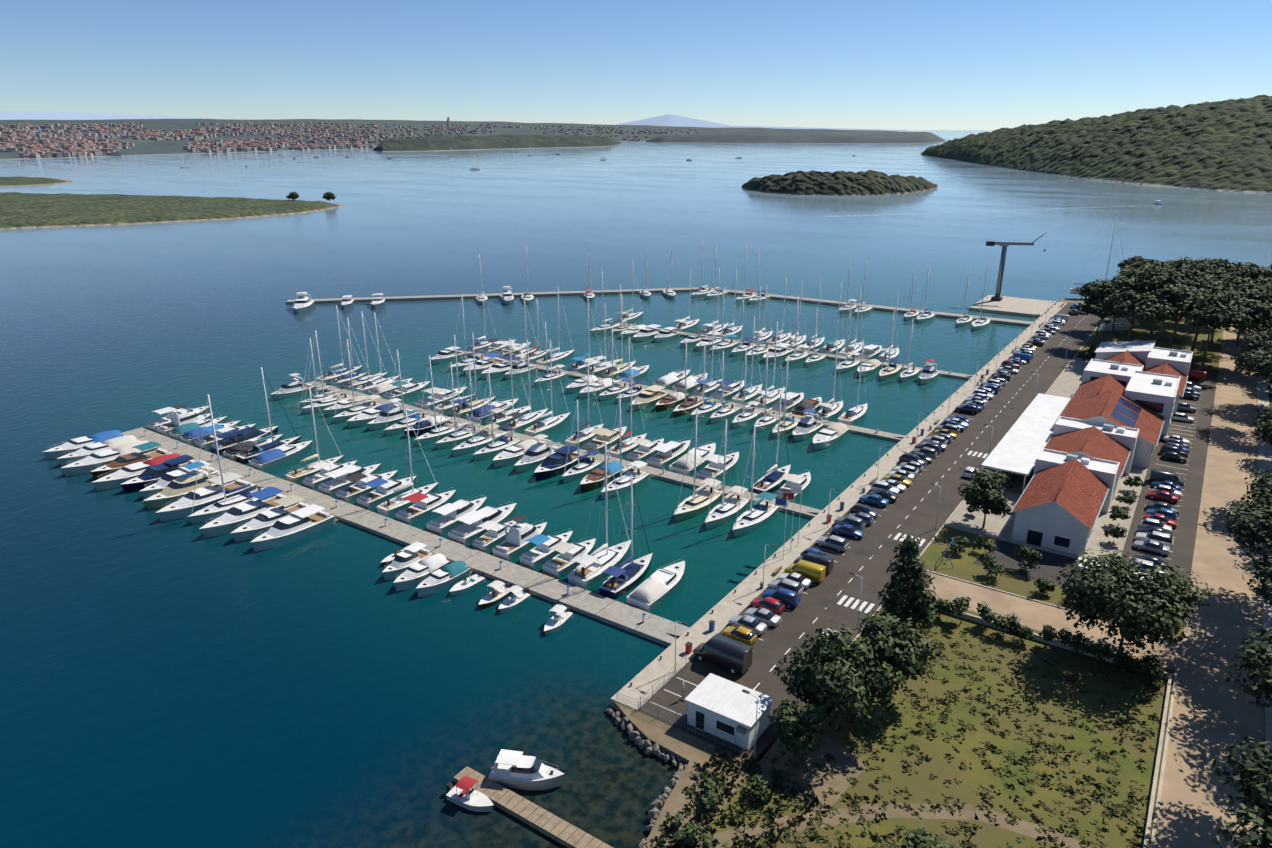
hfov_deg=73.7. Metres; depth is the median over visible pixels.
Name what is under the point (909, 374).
sailboat
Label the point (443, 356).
motorboat
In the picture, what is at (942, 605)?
hedge bush
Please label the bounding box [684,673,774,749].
kiosk cabin
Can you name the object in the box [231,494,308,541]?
motorboat
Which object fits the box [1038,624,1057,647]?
hedge bush
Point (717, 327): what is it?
sailboat
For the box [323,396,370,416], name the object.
motorboat
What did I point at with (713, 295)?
sailboat
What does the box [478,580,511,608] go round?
dinghy
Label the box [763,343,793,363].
motorboat
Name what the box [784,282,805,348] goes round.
sailboat
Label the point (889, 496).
sedan car
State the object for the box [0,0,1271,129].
sky
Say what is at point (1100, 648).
hedge bush
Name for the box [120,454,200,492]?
motorboat
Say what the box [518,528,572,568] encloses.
motorboat
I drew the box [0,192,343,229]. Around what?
peninsula
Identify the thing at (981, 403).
hatchback car
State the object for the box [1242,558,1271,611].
pine tree
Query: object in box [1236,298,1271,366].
pine tree
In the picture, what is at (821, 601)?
quay clutter
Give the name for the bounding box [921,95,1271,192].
hill
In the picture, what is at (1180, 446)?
hatchback car
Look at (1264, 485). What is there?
pine tree
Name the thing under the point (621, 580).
sailboat
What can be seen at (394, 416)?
motorboat
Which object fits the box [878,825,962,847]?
round tree
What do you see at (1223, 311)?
pine tree
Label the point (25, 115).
hills
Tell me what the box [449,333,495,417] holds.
sailboat
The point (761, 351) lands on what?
sailboat
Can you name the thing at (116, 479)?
motorboat
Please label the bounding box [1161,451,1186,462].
hatchback car
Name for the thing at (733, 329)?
sailboat
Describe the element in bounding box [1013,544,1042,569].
shrub
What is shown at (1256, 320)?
pine tree
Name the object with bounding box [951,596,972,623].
hedge bush
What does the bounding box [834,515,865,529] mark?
suv
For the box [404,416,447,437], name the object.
motorboat
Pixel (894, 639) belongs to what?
round tree
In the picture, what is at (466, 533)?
motorboat
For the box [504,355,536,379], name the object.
motorboat
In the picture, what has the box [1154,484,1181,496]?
hatchback car
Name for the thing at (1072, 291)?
sailboat
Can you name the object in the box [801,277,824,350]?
sailboat
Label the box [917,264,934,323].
sailboat
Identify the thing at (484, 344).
sailboat
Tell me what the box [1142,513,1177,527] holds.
sedan car
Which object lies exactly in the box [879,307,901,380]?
sailboat
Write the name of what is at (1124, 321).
beached boat
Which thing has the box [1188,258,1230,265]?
pine tree
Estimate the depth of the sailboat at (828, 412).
182.13 m
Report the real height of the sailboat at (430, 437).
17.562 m
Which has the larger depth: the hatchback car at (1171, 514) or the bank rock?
the hatchback car at (1171, 514)
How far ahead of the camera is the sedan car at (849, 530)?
126.66 m
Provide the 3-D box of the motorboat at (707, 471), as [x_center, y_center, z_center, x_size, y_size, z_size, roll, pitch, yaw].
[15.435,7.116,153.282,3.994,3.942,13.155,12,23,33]
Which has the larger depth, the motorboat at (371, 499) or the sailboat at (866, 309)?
the sailboat at (866, 309)
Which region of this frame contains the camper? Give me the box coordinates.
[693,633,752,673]
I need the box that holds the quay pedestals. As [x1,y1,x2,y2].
[685,369,988,653]
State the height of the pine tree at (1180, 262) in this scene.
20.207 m
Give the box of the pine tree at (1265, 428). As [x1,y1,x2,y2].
[1251,405,1271,444]
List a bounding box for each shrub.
[669,813,704,845]
[698,778,723,811]
[741,774,770,802]
[947,536,968,552]
[966,505,979,515]
[972,535,997,553]
[981,554,1004,578]
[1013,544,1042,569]
[1033,575,1055,594]
[1075,351,1092,361]
[1087,346,1097,358]
[1104,527,1127,542]
[1108,506,1130,525]
[1115,490,1136,507]
[1122,474,1146,491]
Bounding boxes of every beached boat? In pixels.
[1100,317,1130,330]
[1112,317,1139,324]
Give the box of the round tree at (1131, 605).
[1056,549,1213,655]
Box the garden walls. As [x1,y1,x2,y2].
[904,524,1172,847]
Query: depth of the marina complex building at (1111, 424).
150.60 m
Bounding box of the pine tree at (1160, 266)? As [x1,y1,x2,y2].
[1136,263,1169,329]
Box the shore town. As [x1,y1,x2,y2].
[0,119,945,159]
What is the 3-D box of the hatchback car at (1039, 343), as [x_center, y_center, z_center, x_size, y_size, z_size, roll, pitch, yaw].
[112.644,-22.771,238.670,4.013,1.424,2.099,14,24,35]
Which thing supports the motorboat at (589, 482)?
on the sea water
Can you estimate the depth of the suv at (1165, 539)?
123.67 m
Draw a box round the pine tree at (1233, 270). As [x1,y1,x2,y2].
[1201,259,1250,280]
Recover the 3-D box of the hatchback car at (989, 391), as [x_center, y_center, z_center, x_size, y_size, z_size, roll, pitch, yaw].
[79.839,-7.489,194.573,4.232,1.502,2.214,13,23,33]
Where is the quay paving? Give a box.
[610,267,1271,847]
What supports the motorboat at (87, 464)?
on the sea water
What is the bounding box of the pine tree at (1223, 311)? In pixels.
[1175,293,1251,370]
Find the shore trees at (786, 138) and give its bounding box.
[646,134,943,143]
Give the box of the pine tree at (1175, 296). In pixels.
[1147,284,1220,348]
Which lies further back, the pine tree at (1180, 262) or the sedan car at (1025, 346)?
the pine tree at (1180, 262)
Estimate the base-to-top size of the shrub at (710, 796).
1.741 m
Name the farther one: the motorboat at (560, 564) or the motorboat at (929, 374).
the motorboat at (929, 374)
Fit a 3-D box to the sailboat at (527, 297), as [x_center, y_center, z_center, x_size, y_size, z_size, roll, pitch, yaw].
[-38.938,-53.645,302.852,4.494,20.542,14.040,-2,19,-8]
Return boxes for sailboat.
[187,394,273,524]
[236,367,300,463]
[285,388,343,482]
[299,338,340,407]
[301,330,352,413]
[316,305,362,383]
[330,318,369,386]
[332,340,382,423]
[342,311,387,389]
[355,312,399,393]
[377,411,438,516]
[384,349,431,436]
[414,355,465,445]
[435,335,475,413]
[435,363,483,449]
[449,295,489,371]
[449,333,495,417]
[452,358,502,456]
[467,293,496,351]
[473,371,520,460]
[476,254,487,304]
[486,339,531,426]
[504,339,547,431]
[508,300,538,360]
[521,248,533,304]
[521,298,551,362]
[525,340,570,436]
[534,322,566,386]
[536,287,574,365]
[562,400,601,482]
[565,360,603,447]
[568,297,603,371]
[568,441,630,587]
[584,252,594,301]
[584,303,618,375]
[590,273,619,334]
[598,328,630,400]
[599,475,652,599]
[600,294,635,378]
[600,394,649,499]
[606,366,646,457]
[611,285,632,335]
[616,261,642,322]
[616,337,646,403]
[640,255,650,299]
[663,248,675,298]
[673,268,699,331]
[673,342,702,416]
[674,410,722,521]
[691,240,715,298]
[691,343,720,420]
[693,320,721,396]
[700,268,728,335]
[705,420,749,529]
[706,244,727,299]
[710,288,738,353]
[710,351,739,423]
[717,269,741,338]
[732,290,755,356]
[732,317,761,403]
[732,350,760,428]
[732,425,778,537]
[736,244,755,302]
[746,286,770,359]
[749,247,769,303]
[751,285,772,342]
[752,321,784,407]
[753,392,790,493]
[755,353,781,432]
[766,278,790,344]
[772,358,800,438]
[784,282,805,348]
[785,295,809,365]
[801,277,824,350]
[806,308,825,366]
[815,343,842,420]
[820,284,844,353]
[837,303,860,373]
[838,340,866,424]
[839,284,862,356]
[840,262,857,313]
[855,260,871,315]
[878,293,898,362]
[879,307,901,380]
[900,319,919,382]
[904,267,918,320]
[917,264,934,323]
[956,267,972,326]
[972,262,989,330]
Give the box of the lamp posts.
[675,293,1093,757]
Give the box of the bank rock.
[605,707,686,847]
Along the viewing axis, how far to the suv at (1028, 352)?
225.69 m
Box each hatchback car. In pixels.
[722,626,756,644]
[750,596,784,614]
[800,547,830,557]
[847,512,873,525]
[850,503,878,517]
[893,465,918,475]
[899,461,923,471]
[912,452,933,463]
[924,435,947,443]
[931,433,952,442]
[962,466,977,477]
[965,400,985,407]
[967,393,988,399]
[973,387,993,394]
[983,383,1001,390]
[992,370,1009,374]
[993,373,1010,380]
[995,378,1006,385]
[999,363,1017,368]
[1009,359,1021,365]
[1022,343,1037,348]
[1029,340,1044,346]
[1041,326,1056,330]
[1046,320,1061,325]
[1140,518,1171,531]
[1145,507,1176,520]
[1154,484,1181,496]
[1160,469,1182,478]
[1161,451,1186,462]
[1164,442,1189,452]
[1165,438,1189,448]
[1172,412,1193,422]
[1180,391,1199,399]
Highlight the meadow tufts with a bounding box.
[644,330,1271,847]
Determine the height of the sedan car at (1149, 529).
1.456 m
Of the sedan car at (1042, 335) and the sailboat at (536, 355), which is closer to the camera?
the sailboat at (536, 355)
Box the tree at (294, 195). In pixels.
[286,191,298,199]
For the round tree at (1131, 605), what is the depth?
92.72 m
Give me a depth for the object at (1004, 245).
296.83 m
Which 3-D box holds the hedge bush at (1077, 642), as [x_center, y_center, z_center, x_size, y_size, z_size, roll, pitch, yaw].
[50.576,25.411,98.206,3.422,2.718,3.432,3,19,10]
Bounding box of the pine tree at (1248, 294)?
[1202,276,1263,348]
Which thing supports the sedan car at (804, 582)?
on the quay paving
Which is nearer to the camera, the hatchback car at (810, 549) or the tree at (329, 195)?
the hatchback car at (810, 549)
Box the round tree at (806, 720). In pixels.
[767,697,826,756]
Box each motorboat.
[43,430,125,459]
[57,435,139,466]
[60,441,157,476]
[90,441,171,479]
[92,453,188,490]
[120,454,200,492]
[139,460,219,499]
[143,461,234,509]
[144,403,209,431]
[156,472,257,521]
[157,405,213,435]
[169,414,227,440]
[180,418,240,444]
[194,421,255,449]
[200,487,297,537]
[207,424,277,454]
[223,432,282,460]
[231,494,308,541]
[248,439,312,470]
[250,504,337,551]
[270,373,315,399]
[292,292,314,313]
[301,458,357,489]
[317,461,380,495]
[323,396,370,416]
[335,468,397,502]
[340,295,353,309]
[347,403,402,427]
[355,474,416,508]
[367,398,417,430]
[368,378,412,396]
[370,293,384,308]
[382,542,432,580]
[383,379,430,399]
[393,554,449,591]
[395,487,455,524]
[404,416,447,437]
[415,387,466,409]
[416,560,471,596]
[424,494,486,535]
[430,346,464,364]
[448,501,516,545]
[463,353,506,375]
[466,396,518,422]
[472,518,517,552]
[479,339,515,353]
[481,356,518,379]
[487,749,563,790]
[492,515,546,560]
[493,341,530,357]
[493,439,536,467]
[501,286,513,304]
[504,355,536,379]
[514,434,559,472]
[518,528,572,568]
[534,445,585,480]
[541,536,595,578]
[566,375,598,393]
[579,378,616,398]
[580,461,626,491]
[583,424,626,453]
[617,363,648,381]
[620,325,645,338]
[626,559,684,612]
[627,436,663,461]
[630,385,668,411]
[633,324,662,342]
[646,438,689,468]
[653,368,689,388]
[654,327,679,342]
[656,392,687,411]
[669,441,715,475]
[673,371,707,393]
[680,329,707,347]
[696,332,723,351]
[696,450,738,479]
[711,380,743,400]
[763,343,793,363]
[772,390,803,412]
[775,472,810,502]
[792,397,821,415]
[793,409,823,441]
[813,423,849,450]
[857,359,881,377]
[859,344,881,359]
[918,359,938,384]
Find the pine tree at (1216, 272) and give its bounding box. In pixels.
[1182,262,1232,332]
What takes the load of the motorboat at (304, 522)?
on the sea water
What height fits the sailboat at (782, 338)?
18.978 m
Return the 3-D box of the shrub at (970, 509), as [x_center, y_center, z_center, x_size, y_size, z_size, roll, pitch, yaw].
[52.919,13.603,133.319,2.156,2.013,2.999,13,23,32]
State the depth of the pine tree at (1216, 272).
245.33 m
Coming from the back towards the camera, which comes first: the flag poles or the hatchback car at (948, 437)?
the hatchback car at (948, 437)
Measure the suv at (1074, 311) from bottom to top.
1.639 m
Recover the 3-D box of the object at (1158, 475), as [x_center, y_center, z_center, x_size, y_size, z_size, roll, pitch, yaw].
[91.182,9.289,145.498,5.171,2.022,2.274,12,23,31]
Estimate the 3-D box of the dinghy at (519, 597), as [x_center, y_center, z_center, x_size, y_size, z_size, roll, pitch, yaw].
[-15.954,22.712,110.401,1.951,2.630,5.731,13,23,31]
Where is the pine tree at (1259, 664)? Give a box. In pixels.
[1226,624,1271,707]
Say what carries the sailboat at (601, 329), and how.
on the sea water
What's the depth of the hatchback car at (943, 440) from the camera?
163.35 m
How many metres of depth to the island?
813.15 m
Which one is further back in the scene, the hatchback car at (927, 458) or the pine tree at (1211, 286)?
the pine tree at (1211, 286)
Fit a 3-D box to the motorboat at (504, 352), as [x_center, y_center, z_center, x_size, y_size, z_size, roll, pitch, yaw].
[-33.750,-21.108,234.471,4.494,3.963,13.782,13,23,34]
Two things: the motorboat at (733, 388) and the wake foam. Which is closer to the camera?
the motorboat at (733, 388)
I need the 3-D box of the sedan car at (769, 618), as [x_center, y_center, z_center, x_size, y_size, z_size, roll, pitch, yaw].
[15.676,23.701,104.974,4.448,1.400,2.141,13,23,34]
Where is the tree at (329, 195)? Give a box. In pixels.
[322,191,335,202]
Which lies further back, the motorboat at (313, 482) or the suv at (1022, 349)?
the suv at (1022, 349)
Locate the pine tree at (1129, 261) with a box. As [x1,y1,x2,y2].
[1117,255,1158,268]
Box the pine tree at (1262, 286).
[1228,276,1271,341]
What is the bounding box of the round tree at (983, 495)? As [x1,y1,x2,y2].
[958,468,1014,527]
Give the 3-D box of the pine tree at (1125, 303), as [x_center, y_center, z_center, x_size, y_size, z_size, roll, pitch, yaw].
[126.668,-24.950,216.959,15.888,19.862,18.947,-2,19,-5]
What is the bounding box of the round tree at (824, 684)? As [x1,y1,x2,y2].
[773,620,908,730]
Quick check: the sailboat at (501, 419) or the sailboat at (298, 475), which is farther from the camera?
the sailboat at (501, 419)
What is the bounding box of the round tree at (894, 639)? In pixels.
[858,611,940,701]
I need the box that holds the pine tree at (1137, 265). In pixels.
[1117,260,1155,273]
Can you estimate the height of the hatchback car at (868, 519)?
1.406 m
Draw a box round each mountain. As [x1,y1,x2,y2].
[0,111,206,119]
[616,114,907,131]
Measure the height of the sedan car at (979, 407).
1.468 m
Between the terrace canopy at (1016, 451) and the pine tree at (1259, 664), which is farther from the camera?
the terrace canopy at (1016, 451)
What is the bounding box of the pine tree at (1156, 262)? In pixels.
[1145,260,1170,264]
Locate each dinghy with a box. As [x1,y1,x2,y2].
[381,549,405,566]
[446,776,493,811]
[449,571,484,595]
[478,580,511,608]
[498,585,530,612]
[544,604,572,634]
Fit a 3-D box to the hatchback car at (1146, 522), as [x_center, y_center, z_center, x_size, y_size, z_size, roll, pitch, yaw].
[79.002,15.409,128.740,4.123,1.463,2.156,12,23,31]
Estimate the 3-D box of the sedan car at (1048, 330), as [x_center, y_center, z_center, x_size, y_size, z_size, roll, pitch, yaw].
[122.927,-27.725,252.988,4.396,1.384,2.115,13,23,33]
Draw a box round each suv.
[761,587,800,607]
[767,578,803,594]
[816,535,848,551]
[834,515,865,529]
[871,481,899,494]
[899,452,927,465]
[911,447,937,457]
[914,442,941,453]
[935,424,959,433]
[941,420,965,431]
[955,404,978,414]
[972,389,993,398]
[978,384,999,393]
[980,379,1001,385]
[1001,360,1019,367]
[1014,348,1033,352]
[1015,350,1033,357]
[1035,330,1051,335]
[1043,324,1059,330]
[1068,309,1078,314]
[1070,304,1079,308]
[1130,558,1167,574]
[1135,531,1173,547]
[1160,445,1188,456]
[1177,402,1196,412]
[1185,387,1200,395]
[1186,381,1200,390]
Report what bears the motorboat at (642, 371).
on the sea water
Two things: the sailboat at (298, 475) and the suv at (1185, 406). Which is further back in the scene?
the suv at (1185, 406)
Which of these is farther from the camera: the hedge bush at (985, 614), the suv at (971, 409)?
the suv at (971, 409)
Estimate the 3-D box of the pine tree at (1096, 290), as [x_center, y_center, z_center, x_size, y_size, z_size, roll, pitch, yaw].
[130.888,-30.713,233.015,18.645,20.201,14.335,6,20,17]
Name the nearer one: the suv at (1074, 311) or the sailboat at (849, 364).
the sailboat at (849, 364)
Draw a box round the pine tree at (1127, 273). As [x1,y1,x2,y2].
[1106,267,1157,337]
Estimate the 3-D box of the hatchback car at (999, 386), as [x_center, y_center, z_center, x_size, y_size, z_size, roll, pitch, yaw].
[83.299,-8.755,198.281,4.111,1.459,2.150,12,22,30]
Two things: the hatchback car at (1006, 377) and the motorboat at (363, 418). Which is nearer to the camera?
the motorboat at (363, 418)
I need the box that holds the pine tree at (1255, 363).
[1230,348,1271,384]
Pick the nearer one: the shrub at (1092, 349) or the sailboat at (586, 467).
the sailboat at (586, 467)
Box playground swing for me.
[936,539,959,566]
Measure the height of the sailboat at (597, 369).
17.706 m
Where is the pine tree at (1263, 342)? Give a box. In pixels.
[1236,329,1271,355]
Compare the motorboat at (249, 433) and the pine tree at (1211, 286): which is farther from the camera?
the pine tree at (1211, 286)
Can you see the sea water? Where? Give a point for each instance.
(182, 682)
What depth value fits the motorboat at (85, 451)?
159.11 m
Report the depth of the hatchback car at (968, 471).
147.83 m
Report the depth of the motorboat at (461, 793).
77.58 m
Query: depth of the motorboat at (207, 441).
166.38 m
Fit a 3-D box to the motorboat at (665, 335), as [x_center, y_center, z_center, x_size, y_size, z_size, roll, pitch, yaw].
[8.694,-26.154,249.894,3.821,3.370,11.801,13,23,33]
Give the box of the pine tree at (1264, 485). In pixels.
[1236,469,1271,510]
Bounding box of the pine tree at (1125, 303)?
[1097,287,1177,340]
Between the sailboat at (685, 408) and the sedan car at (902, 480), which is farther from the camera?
the sailboat at (685, 408)
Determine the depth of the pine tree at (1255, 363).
167.45 m
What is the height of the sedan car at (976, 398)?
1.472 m
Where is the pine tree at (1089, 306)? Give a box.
[1076,296,1134,345]
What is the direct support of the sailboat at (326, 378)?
on the sea water
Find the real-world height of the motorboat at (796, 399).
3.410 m
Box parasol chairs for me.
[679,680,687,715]
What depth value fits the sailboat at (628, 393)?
193.39 m
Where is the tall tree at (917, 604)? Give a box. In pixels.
[874,534,936,639]
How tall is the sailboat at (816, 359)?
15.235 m
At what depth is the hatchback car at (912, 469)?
149.02 m
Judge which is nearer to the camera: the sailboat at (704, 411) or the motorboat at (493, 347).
the sailboat at (704, 411)
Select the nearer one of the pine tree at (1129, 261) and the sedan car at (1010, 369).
the sedan car at (1010, 369)
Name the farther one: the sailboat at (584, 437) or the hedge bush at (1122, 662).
the sailboat at (584, 437)
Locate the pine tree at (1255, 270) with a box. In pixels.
[1230,261,1264,279]
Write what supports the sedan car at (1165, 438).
on the quay paving
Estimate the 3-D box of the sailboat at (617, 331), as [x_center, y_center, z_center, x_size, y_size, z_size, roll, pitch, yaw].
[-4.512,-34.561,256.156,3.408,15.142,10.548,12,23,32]
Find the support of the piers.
on the sea water
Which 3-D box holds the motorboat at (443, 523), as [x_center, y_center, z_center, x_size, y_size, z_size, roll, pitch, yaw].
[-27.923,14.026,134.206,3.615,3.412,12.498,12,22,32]
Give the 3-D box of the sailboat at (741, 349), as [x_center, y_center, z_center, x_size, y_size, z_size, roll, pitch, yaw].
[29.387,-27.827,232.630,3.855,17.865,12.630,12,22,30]
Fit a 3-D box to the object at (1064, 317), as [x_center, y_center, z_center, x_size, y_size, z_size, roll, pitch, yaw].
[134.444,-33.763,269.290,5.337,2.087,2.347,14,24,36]
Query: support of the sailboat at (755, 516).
on the sea water
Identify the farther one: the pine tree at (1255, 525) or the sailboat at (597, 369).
the sailboat at (597, 369)
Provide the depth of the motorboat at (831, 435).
166.45 m
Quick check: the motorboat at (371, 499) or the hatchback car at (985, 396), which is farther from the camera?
the hatchback car at (985, 396)
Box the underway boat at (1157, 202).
[1154,200,1162,204]
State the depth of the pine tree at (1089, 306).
228.29 m
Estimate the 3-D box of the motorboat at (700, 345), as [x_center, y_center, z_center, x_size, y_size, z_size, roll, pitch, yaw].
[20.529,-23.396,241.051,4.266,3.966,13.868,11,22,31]
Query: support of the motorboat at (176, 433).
on the sea water
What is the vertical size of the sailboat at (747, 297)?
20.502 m
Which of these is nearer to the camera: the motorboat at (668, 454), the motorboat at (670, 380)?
the motorboat at (668, 454)
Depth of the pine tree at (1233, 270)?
259.13 m
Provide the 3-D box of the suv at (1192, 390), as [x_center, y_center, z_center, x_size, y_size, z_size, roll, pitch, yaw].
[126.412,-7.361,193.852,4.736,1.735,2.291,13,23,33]
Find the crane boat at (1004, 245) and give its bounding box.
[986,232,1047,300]
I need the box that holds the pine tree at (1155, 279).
[1124,266,1192,340]
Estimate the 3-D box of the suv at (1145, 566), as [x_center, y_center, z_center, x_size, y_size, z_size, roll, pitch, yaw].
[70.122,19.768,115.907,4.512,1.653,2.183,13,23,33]
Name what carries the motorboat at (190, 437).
on the sea water
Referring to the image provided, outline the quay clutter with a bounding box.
[630,302,1084,686]
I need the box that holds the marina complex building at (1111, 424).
[1010,340,1192,556]
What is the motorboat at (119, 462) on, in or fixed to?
on the sea water
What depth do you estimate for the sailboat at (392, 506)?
138.41 m
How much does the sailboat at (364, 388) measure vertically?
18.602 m
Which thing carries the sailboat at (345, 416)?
on the sea water
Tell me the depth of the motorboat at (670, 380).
203.71 m
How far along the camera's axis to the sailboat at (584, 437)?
167.31 m
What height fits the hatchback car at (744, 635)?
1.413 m
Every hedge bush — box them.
[929,597,953,616]
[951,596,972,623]
[976,602,994,629]
[989,612,1020,635]
[1012,625,1033,641]
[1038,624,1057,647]
[1057,628,1087,653]
[1085,640,1114,663]
[1111,649,1140,670]
[1133,651,1166,680]
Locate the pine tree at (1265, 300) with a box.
[1255,290,1271,305]
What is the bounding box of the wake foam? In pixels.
[828,206,1120,216]
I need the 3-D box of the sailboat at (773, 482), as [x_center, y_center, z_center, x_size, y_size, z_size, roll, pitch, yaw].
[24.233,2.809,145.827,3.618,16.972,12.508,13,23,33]
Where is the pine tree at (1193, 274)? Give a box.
[1164,262,1218,341]
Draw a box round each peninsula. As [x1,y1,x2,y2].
[0,176,71,185]
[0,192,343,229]
[373,134,620,151]
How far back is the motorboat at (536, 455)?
155.15 m
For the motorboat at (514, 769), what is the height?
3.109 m
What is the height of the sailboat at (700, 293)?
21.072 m
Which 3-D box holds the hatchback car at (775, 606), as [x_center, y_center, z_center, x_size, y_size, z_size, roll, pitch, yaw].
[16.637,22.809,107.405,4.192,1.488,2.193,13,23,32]
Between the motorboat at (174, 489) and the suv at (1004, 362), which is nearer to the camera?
the motorboat at (174, 489)
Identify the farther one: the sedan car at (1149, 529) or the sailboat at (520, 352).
the sailboat at (520, 352)
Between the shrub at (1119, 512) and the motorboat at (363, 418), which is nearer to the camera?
the shrub at (1119, 512)
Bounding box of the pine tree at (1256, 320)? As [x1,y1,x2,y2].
[1247,308,1271,330]
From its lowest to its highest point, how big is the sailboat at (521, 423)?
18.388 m
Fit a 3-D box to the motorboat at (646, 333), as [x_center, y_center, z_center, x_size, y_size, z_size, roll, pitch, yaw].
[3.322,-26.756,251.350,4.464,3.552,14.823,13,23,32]
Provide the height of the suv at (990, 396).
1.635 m
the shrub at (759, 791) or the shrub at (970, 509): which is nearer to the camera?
the shrub at (759, 791)
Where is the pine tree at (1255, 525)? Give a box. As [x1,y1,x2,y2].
[1219,497,1271,571]
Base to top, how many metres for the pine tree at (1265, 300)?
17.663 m
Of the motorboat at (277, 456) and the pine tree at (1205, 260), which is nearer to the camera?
the motorboat at (277, 456)
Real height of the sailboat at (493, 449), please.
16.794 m
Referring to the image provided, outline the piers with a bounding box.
[122,287,1032,847]
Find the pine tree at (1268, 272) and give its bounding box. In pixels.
[1259,264,1271,278]
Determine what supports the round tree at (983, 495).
on the quay paving
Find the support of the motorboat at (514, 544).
on the sea water
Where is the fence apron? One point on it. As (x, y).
(652, 690)
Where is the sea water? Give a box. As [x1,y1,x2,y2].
[0,130,1271,847]
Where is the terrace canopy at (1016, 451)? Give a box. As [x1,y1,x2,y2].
[981,393,1070,494]
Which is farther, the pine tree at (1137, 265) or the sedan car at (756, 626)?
the pine tree at (1137, 265)
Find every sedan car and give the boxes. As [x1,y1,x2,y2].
[728,615,766,634]
[744,608,781,626]
[777,572,810,588]
[832,524,864,538]
[859,494,888,506]
[869,490,897,501]
[881,479,906,491]
[883,474,911,486]
[887,470,914,480]
[922,440,946,449]
[933,429,956,437]
[946,418,968,426]
[948,415,970,423]
[960,402,982,410]
[965,396,987,403]
[998,366,1018,373]
[1009,357,1026,364]
[1018,345,1035,350]
[1028,338,1045,342]
[1033,333,1049,338]
[1041,328,1055,333]
[1131,555,1168,569]
[1133,540,1169,554]
[1137,526,1172,537]
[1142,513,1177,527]
[1146,501,1179,514]
[1147,490,1178,502]
[1152,480,1181,490]
[1163,435,1189,443]
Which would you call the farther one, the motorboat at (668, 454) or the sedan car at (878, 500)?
the motorboat at (668, 454)
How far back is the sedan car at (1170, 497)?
138.74 m
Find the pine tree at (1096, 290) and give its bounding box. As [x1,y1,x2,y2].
[1076,275,1150,341]
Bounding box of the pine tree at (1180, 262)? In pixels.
[1154,256,1204,314]
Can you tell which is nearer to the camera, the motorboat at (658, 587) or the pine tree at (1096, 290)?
the motorboat at (658, 587)
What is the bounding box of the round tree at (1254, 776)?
[1212,736,1271,847]
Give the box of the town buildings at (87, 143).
[0,117,697,157]
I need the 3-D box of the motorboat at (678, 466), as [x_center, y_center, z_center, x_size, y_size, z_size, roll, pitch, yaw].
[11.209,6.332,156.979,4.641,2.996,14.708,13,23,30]
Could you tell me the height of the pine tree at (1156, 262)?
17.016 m
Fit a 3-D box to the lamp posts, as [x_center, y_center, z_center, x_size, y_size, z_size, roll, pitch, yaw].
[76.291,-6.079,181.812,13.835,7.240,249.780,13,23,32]
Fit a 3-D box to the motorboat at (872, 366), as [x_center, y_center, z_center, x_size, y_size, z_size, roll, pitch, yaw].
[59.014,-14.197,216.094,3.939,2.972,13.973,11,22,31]
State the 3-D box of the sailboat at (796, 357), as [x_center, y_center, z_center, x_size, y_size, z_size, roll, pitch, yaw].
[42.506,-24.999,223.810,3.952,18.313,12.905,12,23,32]
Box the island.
[742,170,937,195]
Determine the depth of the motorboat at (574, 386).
200.43 m
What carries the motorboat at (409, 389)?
on the sea water
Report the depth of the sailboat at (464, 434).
166.16 m
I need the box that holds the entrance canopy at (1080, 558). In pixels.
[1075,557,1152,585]
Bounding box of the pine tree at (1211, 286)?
[1180,277,1248,357]
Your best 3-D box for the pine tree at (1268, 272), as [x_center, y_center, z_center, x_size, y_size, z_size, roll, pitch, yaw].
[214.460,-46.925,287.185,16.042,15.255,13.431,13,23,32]
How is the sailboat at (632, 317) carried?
on the sea water
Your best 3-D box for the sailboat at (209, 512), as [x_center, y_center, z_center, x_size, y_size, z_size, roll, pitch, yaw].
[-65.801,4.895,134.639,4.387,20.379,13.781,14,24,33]
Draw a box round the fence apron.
[617,655,755,758]

